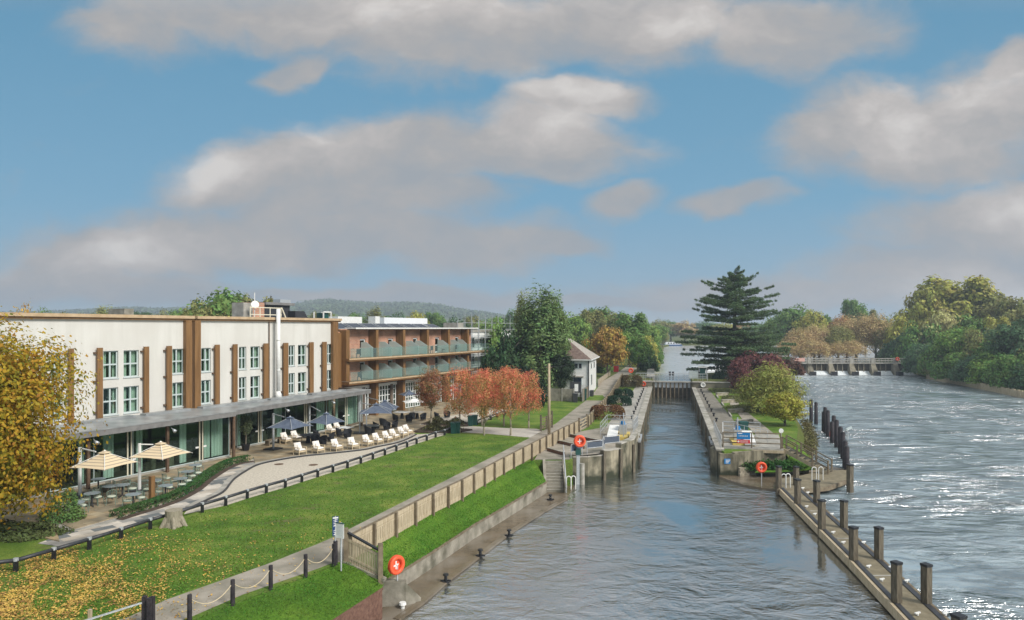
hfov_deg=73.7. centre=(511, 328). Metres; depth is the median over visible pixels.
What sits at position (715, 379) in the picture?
island ground
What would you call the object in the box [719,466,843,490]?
island ledge
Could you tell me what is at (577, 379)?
window
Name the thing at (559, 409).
ground
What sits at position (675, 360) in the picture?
river water
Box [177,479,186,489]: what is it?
bistro chair
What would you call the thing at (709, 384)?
cross wall
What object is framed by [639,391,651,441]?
fender posts
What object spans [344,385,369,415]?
french windows
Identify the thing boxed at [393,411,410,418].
table
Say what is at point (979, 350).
tree
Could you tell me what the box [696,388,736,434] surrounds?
island pavement
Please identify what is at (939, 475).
weir stream water
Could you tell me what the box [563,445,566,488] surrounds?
handrail
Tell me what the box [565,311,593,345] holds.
tree
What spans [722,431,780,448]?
railing
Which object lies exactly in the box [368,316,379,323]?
roof plant unit
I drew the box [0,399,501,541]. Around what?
terrace
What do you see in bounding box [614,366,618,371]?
red box
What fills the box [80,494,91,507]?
bistro chair
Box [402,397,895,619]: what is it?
channel water
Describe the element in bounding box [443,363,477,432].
cherry tree
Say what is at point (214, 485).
setts path
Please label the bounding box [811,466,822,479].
ladder hoops
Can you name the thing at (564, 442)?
step edging
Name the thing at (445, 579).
mooring bollard
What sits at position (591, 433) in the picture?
lock apron
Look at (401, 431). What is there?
lounge armchair
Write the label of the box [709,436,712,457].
lock gate
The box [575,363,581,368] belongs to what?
window
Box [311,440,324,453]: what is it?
lounge armchair
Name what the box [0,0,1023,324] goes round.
sky
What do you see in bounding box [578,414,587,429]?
field gate
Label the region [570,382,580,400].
notice board
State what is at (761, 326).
tree
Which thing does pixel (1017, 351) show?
tree
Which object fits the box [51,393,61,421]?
window
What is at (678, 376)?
railing
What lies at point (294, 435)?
lounge armchair
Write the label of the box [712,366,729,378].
shrub
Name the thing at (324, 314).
air unit
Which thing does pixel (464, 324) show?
tree
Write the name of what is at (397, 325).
solar panel
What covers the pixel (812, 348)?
tree
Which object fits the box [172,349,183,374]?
window
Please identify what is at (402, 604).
mooring bollard
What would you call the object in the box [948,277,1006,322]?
tree
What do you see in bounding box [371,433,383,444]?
lounge armchair
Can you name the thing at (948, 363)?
tree
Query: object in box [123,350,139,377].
window
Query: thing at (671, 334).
tree
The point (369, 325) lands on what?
solar panel
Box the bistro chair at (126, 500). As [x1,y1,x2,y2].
[122,496,132,505]
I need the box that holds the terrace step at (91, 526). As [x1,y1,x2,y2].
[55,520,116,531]
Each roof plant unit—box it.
[329,316,361,322]
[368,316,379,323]
[380,317,426,325]
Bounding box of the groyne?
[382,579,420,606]
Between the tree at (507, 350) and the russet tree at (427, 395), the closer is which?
the russet tree at (427, 395)
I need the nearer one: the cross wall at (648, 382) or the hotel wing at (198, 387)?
the hotel wing at (198, 387)
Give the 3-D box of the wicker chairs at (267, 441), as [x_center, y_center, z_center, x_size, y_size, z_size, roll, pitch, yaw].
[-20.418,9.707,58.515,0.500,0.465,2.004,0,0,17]
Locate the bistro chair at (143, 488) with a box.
[142,484,148,494]
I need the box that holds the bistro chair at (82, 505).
[77,503,88,513]
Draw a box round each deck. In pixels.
[721,435,784,453]
[777,470,845,492]
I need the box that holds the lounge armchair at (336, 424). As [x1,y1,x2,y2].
[333,422,343,430]
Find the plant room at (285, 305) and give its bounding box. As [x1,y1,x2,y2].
[261,299,294,317]
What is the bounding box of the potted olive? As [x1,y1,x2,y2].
[238,415,252,450]
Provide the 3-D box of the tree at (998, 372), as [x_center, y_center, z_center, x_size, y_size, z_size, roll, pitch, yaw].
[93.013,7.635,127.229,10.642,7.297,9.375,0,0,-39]
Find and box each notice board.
[335,522,343,570]
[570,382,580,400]
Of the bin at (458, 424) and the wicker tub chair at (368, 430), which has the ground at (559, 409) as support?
the bin at (458, 424)
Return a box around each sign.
[332,516,337,564]
[724,459,729,463]
[737,432,749,439]
[737,440,749,443]
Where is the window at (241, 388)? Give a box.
[239,377,246,399]
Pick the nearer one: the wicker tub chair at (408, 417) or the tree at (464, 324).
the wicker tub chair at (408, 417)
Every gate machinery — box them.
[607,413,629,439]
[729,417,755,445]
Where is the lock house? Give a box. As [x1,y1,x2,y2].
[536,339,599,397]
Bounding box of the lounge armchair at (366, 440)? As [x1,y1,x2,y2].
[361,434,373,446]
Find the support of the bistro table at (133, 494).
on the terrace
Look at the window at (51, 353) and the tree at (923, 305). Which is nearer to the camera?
the window at (51, 353)
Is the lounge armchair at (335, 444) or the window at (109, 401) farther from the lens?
the lounge armchair at (335, 444)
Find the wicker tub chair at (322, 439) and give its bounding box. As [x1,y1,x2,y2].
[318,435,327,445]
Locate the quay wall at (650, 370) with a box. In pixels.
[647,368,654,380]
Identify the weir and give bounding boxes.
[792,358,917,375]
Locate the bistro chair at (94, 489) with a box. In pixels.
[89,485,102,498]
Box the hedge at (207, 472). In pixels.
[108,454,250,518]
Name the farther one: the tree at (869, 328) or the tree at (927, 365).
the tree at (869, 328)
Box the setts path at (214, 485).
[39,458,254,545]
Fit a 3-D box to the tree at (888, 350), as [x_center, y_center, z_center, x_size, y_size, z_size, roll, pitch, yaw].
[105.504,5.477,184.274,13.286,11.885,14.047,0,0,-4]
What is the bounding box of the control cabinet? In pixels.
[689,371,697,377]
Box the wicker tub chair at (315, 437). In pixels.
[310,434,319,443]
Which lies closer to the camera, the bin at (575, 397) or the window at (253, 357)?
the window at (253, 357)
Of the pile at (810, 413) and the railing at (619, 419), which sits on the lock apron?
the railing at (619, 419)
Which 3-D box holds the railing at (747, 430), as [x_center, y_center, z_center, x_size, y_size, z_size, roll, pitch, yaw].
[20.882,9.366,61.389,3.356,1.227,5.052,0,0,13]
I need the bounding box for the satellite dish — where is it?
[251,293,258,316]
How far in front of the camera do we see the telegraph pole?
63.62 m
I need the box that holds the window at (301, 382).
[298,372,305,392]
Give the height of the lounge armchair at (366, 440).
0.928 m
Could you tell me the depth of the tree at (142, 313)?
232.23 m
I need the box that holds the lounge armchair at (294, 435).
[290,430,301,441]
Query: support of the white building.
on the ground at (559, 409)
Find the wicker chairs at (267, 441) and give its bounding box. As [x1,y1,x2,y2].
[264,437,281,445]
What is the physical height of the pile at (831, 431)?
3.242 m
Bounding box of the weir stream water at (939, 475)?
[791,375,1023,619]
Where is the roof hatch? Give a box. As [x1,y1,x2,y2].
[288,311,307,317]
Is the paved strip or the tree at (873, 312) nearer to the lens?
the paved strip
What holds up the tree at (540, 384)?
on the ground at (559, 409)
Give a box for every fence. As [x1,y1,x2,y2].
[85,595,154,619]
[187,543,335,619]
[342,527,386,584]
[348,420,579,561]
[550,388,573,400]
[582,386,587,401]
[588,374,622,426]
[597,371,609,386]
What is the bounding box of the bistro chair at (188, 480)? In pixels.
[183,475,192,488]
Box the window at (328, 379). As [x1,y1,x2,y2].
[327,370,330,389]
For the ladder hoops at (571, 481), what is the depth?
50.54 m
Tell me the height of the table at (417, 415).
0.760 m
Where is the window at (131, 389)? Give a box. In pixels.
[123,386,138,413]
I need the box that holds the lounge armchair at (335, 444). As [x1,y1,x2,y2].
[330,438,342,451]
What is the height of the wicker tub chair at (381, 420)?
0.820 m
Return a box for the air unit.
[313,311,331,317]
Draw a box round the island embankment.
[783,420,810,457]
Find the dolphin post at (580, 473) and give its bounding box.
[575,448,584,484]
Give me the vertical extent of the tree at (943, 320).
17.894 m
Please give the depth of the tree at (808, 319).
238.44 m
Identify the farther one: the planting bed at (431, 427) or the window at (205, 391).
the planting bed at (431, 427)
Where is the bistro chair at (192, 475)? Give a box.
[186,470,195,482]
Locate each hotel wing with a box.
[0,309,392,501]
[305,328,487,424]
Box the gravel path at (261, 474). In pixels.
[184,434,442,513]
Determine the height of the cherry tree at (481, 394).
6.960 m
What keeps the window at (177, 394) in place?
in the hotel wing at (198, 387)
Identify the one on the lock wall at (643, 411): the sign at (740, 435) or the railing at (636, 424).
the railing at (636, 424)
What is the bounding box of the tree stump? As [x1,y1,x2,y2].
[159,508,187,529]
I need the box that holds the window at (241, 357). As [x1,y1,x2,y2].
[239,347,246,369]
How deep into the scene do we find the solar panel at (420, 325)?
91.72 m
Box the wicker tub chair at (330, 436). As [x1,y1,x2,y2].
[327,432,334,440]
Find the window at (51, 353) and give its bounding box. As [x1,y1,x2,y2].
[50,353,61,382]
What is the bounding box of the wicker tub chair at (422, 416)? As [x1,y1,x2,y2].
[420,413,426,420]
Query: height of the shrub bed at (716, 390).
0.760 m
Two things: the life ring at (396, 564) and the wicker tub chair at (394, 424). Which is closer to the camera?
the life ring at (396, 564)
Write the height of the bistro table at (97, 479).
0.744 m
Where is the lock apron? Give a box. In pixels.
[534,427,632,459]
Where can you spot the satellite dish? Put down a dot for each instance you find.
(254, 303)
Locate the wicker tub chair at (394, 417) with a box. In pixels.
[392,413,397,420]
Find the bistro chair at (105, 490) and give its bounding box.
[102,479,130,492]
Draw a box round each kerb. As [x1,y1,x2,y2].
[185,434,413,506]
[393,498,567,619]
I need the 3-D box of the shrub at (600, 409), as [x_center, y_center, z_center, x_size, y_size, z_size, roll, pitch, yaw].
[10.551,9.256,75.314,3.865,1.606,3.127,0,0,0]
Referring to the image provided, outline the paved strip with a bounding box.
[420,410,502,424]
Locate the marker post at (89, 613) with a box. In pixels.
[88,609,91,617]
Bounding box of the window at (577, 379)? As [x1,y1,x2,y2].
[573,377,581,384]
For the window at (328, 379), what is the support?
in the hotel wing at (198, 387)
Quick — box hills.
[151,306,738,334]
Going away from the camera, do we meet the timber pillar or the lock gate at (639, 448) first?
the timber pillar
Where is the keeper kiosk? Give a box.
[698,366,706,378]
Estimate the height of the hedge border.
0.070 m
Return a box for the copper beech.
[725,350,793,389]
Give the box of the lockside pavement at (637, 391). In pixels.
[606,387,647,427]
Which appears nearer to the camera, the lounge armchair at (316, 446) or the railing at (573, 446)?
the railing at (573, 446)
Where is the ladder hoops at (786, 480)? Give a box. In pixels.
[782,473,790,487]
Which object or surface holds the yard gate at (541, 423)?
on the towpath at (318, 553)
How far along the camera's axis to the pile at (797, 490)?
44.60 m
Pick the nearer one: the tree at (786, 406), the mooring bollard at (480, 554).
the mooring bollard at (480, 554)
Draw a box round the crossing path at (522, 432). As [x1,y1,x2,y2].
[432,426,540,437]
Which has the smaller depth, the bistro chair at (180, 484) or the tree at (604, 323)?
the bistro chair at (180, 484)
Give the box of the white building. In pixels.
[472,330,511,382]
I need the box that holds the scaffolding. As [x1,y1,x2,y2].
[457,313,516,378]
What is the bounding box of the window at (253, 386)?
[250,376,260,398]
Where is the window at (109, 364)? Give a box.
[103,351,118,379]
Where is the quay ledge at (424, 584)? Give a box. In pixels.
[381,485,574,619]
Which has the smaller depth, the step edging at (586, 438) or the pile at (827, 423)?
the step edging at (586, 438)
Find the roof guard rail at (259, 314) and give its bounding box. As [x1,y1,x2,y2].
[249,307,285,317]
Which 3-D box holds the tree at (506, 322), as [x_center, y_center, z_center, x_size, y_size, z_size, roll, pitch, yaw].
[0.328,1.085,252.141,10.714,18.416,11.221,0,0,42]
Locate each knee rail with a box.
[0,426,450,571]
[477,410,505,424]
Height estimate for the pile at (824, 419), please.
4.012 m
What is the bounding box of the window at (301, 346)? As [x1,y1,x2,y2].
[298,345,306,365]
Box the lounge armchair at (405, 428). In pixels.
[403,424,412,435]
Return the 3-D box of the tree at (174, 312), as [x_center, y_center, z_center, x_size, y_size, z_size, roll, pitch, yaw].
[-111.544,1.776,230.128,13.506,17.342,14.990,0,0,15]
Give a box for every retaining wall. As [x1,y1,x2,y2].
[333,587,382,619]
[388,482,546,583]
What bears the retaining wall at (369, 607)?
on the quay ledge at (424, 584)
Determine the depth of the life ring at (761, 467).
51.22 m
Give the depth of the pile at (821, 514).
38.96 m
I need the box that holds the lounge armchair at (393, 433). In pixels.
[388,429,399,438]
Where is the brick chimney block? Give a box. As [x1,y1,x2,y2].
[237,302,263,316]
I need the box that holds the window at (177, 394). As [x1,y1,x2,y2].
[172,382,183,408]
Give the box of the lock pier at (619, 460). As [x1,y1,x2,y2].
[572,430,637,481]
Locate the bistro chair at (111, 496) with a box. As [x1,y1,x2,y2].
[106,489,117,504]
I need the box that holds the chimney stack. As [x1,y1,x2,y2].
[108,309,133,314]
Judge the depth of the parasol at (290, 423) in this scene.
53.78 m
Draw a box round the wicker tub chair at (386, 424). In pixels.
[383,421,390,429]
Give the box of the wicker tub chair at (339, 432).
[336,428,342,436]
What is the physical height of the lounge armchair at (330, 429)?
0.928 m
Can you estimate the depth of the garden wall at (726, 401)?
91.19 m
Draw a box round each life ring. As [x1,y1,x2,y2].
[388,555,404,580]
[574,435,585,446]
[756,462,766,485]
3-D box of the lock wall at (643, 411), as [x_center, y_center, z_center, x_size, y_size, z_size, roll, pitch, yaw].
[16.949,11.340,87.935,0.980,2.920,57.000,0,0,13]
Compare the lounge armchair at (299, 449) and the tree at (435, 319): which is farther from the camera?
the tree at (435, 319)
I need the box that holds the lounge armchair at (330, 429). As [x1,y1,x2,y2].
[325,424,336,433]
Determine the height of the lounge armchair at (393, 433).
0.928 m
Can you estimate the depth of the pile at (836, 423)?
68.64 m
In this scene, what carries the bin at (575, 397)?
on the ground at (559, 409)
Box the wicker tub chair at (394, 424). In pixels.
[391,420,397,427]
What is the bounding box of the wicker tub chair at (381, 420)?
[379,418,386,424]
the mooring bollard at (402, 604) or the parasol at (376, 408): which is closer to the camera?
the mooring bollard at (402, 604)
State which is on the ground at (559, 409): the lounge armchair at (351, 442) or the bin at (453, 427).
the bin at (453, 427)
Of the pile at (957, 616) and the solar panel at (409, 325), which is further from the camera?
the solar panel at (409, 325)
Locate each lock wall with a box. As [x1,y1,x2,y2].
[635,386,652,462]
[692,387,723,474]
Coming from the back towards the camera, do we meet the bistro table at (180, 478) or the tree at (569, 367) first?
the tree at (569, 367)
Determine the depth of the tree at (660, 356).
173.37 m
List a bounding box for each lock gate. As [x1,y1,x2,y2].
[638,434,641,460]
[652,381,691,397]
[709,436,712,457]
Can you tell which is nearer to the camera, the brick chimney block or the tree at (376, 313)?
the brick chimney block
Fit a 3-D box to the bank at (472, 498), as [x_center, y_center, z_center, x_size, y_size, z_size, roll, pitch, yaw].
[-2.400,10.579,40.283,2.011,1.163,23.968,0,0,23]
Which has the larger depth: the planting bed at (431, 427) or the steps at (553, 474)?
the planting bed at (431, 427)
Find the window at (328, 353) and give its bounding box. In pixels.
[327,344,330,363]
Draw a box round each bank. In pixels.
[199,563,381,619]
[356,461,545,577]
[755,442,815,472]
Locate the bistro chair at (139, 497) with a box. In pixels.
[134,491,146,505]
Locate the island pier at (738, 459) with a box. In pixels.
[710,445,785,475]
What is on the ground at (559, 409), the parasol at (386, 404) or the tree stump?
the tree stump
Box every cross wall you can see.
[620,380,651,386]
[692,381,735,388]
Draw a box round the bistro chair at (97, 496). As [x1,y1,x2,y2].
[90,491,104,505]
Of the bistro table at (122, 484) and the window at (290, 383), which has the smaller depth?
the bistro table at (122, 484)
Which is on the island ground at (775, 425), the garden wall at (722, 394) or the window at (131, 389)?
the garden wall at (722, 394)
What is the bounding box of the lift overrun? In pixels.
[232,303,252,316]
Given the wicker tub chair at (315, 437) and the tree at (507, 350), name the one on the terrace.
the wicker tub chair at (315, 437)
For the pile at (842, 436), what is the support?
in the weir stream water at (939, 475)
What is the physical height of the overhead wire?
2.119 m
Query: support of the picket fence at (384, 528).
on the ground at (559, 409)
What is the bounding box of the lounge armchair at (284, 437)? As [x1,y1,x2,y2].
[280,432,291,443]
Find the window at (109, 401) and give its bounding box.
[103,387,118,416]
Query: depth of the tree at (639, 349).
138.85 m
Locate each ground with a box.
[0,387,634,619]
[393,380,604,399]
[536,335,869,396]
[691,372,730,381]
[709,388,797,459]
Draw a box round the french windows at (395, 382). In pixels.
[379,381,396,405]
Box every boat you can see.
[661,342,681,345]
[705,365,719,372]
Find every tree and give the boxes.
[0,306,110,531]
[17,298,32,312]
[37,307,52,312]
[95,304,113,313]
[134,311,151,314]
[152,308,167,314]
[167,308,188,315]
[177,287,247,316]
[181,293,227,315]
[229,294,272,313]
[307,310,333,317]
[347,312,367,322]
[363,305,382,322]
[385,310,407,317]
[405,310,429,327]
[413,367,447,422]
[424,311,446,326]
[440,315,473,327]
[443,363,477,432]
[463,315,483,327]
[464,368,500,434]
[466,368,497,425]
[473,316,505,328]
[474,324,526,392]
[480,319,503,370]
[488,362,516,425]
[489,362,547,408]
[491,365,527,435]
[502,308,517,339]
[509,278,572,391]
[512,287,537,363]
[516,369,546,427]
[543,289,571,388]
[547,351,575,388]
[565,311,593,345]
[576,308,603,340]
[581,325,629,376]
[583,343,613,373]
[588,306,617,323]
[595,310,629,333]
[610,310,649,364]
[617,332,631,365]
[623,335,655,371]
[627,334,660,367]
[638,350,660,371]
[644,323,661,342]
[651,319,670,329]
[653,321,669,344]
[654,342,664,363]
[662,318,678,341]
[662,332,669,346]
[670,320,697,340]
[674,265,796,370]
[688,321,711,340]
[698,321,719,335]
[711,323,741,335]
[726,356,754,392]
[729,356,809,415]
[742,324,759,331]
[756,320,772,352]
[760,391,812,425]
[764,315,790,352]
[772,340,805,359]
[774,302,813,340]
[778,355,806,375]
[781,328,820,357]
[791,309,828,355]
[791,340,837,362]
[801,323,836,359]
[819,324,858,361]
[823,340,873,362]
[824,311,849,330]
[824,315,831,323]
[830,311,875,359]
[840,298,868,321]
[854,309,893,359]
[864,309,877,353]
[869,323,900,350]
[875,330,916,362]
[876,313,917,361]
[879,316,893,348]
[889,274,1000,325]
[889,318,941,362]
[897,284,957,328]
[900,342,932,373]
[916,305,960,343]
[916,327,955,377]
[929,325,985,357]
[929,351,966,380]
[945,353,981,381]
[947,311,985,334]
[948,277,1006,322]
[955,324,996,356]
[960,351,998,383]
[971,330,1006,356]
[979,314,1010,332]
[981,351,1023,387]
[982,295,1023,326]
[982,317,1023,357]
[1002,307,1023,326]
[1004,354,1023,389]
[1010,340,1023,358]
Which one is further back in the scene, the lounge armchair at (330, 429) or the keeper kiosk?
the keeper kiosk
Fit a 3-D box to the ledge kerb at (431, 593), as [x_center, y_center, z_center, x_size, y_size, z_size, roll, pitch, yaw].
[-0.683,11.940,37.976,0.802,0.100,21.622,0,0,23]
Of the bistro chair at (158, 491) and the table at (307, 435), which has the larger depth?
the table at (307, 435)
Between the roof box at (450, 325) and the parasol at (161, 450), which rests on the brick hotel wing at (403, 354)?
the roof box at (450, 325)
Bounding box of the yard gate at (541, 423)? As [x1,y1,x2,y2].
[540,411,552,431]
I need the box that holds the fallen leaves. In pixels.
[0,516,360,619]
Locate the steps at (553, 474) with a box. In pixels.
[543,458,566,492]
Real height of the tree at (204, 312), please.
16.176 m
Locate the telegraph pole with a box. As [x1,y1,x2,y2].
[546,364,551,433]
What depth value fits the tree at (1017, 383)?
122.32 m
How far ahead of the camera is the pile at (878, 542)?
33.86 m
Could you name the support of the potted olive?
on the terrace
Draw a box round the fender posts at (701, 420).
[693,393,711,443]
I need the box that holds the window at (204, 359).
[201,348,211,372]
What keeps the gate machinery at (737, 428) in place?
on the island pavement at (721, 413)
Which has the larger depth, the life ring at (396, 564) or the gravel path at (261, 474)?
the gravel path at (261, 474)
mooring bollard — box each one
[399,601,405,608]
[440,573,450,582]
[475,548,484,557]
[505,529,513,536]
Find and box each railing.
[571,444,582,454]
[587,436,605,448]
[600,415,632,436]
[604,434,619,448]
[633,416,637,432]
[639,373,707,380]
[649,373,690,379]
[714,421,720,447]
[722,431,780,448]
[723,421,767,442]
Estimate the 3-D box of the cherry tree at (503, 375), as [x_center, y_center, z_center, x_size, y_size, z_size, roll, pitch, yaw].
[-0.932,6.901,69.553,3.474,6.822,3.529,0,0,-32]
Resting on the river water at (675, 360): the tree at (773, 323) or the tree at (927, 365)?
the tree at (773, 323)
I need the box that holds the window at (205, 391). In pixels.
[201,380,211,404]
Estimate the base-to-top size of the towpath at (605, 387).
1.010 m
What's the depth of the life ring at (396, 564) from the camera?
29.38 m
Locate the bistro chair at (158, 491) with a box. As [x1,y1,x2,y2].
[155,486,164,498]
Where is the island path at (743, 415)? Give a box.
[730,403,783,446]
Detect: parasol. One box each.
[69,447,137,498]
[125,441,191,492]
[263,413,312,450]
[302,405,345,437]
[353,402,391,433]
[360,397,398,426]
[398,390,414,395]
[402,397,420,403]
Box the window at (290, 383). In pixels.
[288,373,295,394]
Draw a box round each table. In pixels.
[84,491,99,506]
[91,477,105,491]
[102,484,116,499]
[116,483,129,498]
[125,492,140,502]
[158,484,172,492]
[173,477,187,482]
[181,470,194,482]
[189,463,201,475]
[299,433,315,442]
[337,426,352,429]
[366,424,378,432]
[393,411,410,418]
[410,411,423,418]
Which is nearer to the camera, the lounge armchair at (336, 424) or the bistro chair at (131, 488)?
the bistro chair at (131, 488)
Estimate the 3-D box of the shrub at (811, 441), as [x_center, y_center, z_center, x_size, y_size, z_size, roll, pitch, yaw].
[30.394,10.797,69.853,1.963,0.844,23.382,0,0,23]
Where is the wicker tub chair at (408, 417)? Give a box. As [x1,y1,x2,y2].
[405,414,412,422]
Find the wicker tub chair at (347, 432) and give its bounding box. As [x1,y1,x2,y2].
[343,429,351,438]
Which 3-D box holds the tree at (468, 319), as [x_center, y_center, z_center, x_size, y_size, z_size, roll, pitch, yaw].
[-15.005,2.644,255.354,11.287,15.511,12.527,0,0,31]
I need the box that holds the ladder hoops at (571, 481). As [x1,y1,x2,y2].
[567,475,575,489]
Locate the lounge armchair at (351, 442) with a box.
[347,437,359,449]
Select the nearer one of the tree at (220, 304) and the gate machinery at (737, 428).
the gate machinery at (737, 428)
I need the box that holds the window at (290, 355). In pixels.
[288,345,293,366]
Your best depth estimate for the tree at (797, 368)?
138.42 m
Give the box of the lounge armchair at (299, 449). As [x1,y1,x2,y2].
[293,442,306,454]
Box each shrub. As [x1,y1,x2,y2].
[0,518,73,542]
[35,486,86,524]
[590,404,625,419]
[607,395,631,405]
[614,388,633,397]
[621,374,642,387]
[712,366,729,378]
[742,458,804,471]
[799,417,819,455]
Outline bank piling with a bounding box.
[926,374,1023,397]
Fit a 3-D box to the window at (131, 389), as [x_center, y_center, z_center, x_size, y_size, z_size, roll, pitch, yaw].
[-27.290,5.110,48.769,0.933,1.940,1.298,0,0,0]
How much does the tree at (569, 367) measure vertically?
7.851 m
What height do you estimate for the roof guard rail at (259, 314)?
1.824 m
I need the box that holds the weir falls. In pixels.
[804,371,915,374]
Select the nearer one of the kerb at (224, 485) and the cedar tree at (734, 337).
the kerb at (224, 485)
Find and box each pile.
[775,465,781,494]
[793,466,799,484]
[794,478,801,503]
[809,399,812,421]
[813,479,820,503]
[814,402,817,423]
[817,499,825,537]
[823,407,826,433]
[826,410,829,436]
[830,421,833,442]
[834,419,838,447]
[838,426,842,453]
[839,499,848,527]
[840,431,845,458]
[842,440,847,467]
[844,446,849,469]
[846,464,853,492]
[848,525,858,569]
[873,526,883,559]
[890,560,902,603]
[920,562,932,603]
[950,612,967,619]
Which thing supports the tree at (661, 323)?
on the upstream ground at (621, 367)
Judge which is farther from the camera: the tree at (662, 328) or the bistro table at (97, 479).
the tree at (662, 328)
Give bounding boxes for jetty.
[779,487,949,619]
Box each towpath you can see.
[120,400,601,619]
[594,365,636,396]
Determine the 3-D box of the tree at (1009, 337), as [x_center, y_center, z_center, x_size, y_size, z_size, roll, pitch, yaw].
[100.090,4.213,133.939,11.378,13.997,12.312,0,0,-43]
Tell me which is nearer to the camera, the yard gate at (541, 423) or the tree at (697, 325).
the yard gate at (541, 423)
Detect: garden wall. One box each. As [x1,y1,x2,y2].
[716,392,728,397]
[721,399,734,405]
[728,408,743,416]
[735,419,753,424]
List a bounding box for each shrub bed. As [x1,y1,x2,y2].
[707,388,742,393]
[720,394,746,402]
[722,404,765,413]
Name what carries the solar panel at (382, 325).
on the brick hotel wing at (403, 354)
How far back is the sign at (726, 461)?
54.93 m
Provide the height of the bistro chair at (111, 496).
0.798 m
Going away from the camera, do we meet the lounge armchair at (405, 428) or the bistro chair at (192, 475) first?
the bistro chair at (192, 475)
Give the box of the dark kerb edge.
[195,434,416,504]
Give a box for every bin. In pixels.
[450,422,456,433]
[454,422,460,432]
[467,415,472,425]
[473,415,477,424]
[572,393,577,401]
[738,421,748,429]
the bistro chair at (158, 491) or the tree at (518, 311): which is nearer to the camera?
the bistro chair at (158, 491)
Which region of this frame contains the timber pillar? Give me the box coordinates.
[149,476,154,501]
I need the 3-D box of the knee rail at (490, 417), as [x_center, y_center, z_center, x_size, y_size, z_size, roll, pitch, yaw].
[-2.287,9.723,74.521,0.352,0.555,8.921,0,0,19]
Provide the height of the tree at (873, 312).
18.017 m
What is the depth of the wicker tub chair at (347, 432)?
61.65 m
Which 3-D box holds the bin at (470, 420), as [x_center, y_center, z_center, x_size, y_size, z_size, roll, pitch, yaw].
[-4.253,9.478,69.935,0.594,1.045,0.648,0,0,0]
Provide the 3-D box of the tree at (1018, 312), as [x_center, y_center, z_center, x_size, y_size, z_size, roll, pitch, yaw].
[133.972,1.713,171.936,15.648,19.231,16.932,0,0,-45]
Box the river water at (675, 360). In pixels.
[654,345,881,380]
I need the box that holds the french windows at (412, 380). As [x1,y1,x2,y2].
[405,378,420,407]
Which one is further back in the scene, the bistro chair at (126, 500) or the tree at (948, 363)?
the tree at (948, 363)
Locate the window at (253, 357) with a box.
[250,346,260,368]
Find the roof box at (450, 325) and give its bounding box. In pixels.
[443,323,462,327]
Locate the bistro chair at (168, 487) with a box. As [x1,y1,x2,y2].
[162,481,174,493]
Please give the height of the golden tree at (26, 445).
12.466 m
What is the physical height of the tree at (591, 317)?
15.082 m
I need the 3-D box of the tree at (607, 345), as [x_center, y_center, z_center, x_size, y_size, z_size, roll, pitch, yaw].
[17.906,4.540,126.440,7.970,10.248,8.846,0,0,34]
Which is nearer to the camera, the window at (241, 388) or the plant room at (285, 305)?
the window at (241, 388)
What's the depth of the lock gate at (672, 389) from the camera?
117.56 m
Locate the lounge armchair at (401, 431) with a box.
[397,426,407,437]
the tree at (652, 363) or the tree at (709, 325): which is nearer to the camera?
the tree at (652, 363)
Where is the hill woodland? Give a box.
[0,298,513,320]
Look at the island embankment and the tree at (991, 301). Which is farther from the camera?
the tree at (991, 301)
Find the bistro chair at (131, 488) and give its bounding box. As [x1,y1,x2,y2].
[128,482,136,492]
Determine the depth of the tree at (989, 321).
168.53 m
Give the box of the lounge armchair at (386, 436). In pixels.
[381,431,392,442]
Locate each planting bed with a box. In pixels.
[413,421,471,432]
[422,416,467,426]
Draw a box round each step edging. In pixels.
[547,447,564,454]
[558,440,584,448]
[570,434,600,441]
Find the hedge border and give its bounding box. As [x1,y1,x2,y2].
[115,461,254,519]
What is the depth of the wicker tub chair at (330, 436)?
59.59 m
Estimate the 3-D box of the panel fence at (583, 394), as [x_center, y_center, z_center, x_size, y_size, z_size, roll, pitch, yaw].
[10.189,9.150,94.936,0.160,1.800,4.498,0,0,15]
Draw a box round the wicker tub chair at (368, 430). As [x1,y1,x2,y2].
[364,426,371,434]
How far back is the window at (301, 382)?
64.11 m
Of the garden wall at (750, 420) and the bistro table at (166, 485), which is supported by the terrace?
the bistro table at (166, 485)
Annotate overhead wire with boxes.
[362,366,545,381]
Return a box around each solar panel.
[338,323,349,328]
[344,323,365,327]
[359,323,379,327]
[373,323,392,327]
[387,323,405,327]
[401,324,417,327]
[412,324,428,327]
[424,324,439,327]
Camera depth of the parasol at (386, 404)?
66.28 m
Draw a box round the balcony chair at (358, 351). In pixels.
[356,349,360,357]
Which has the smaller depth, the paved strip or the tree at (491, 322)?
the paved strip
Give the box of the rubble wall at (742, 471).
[738,467,817,476]

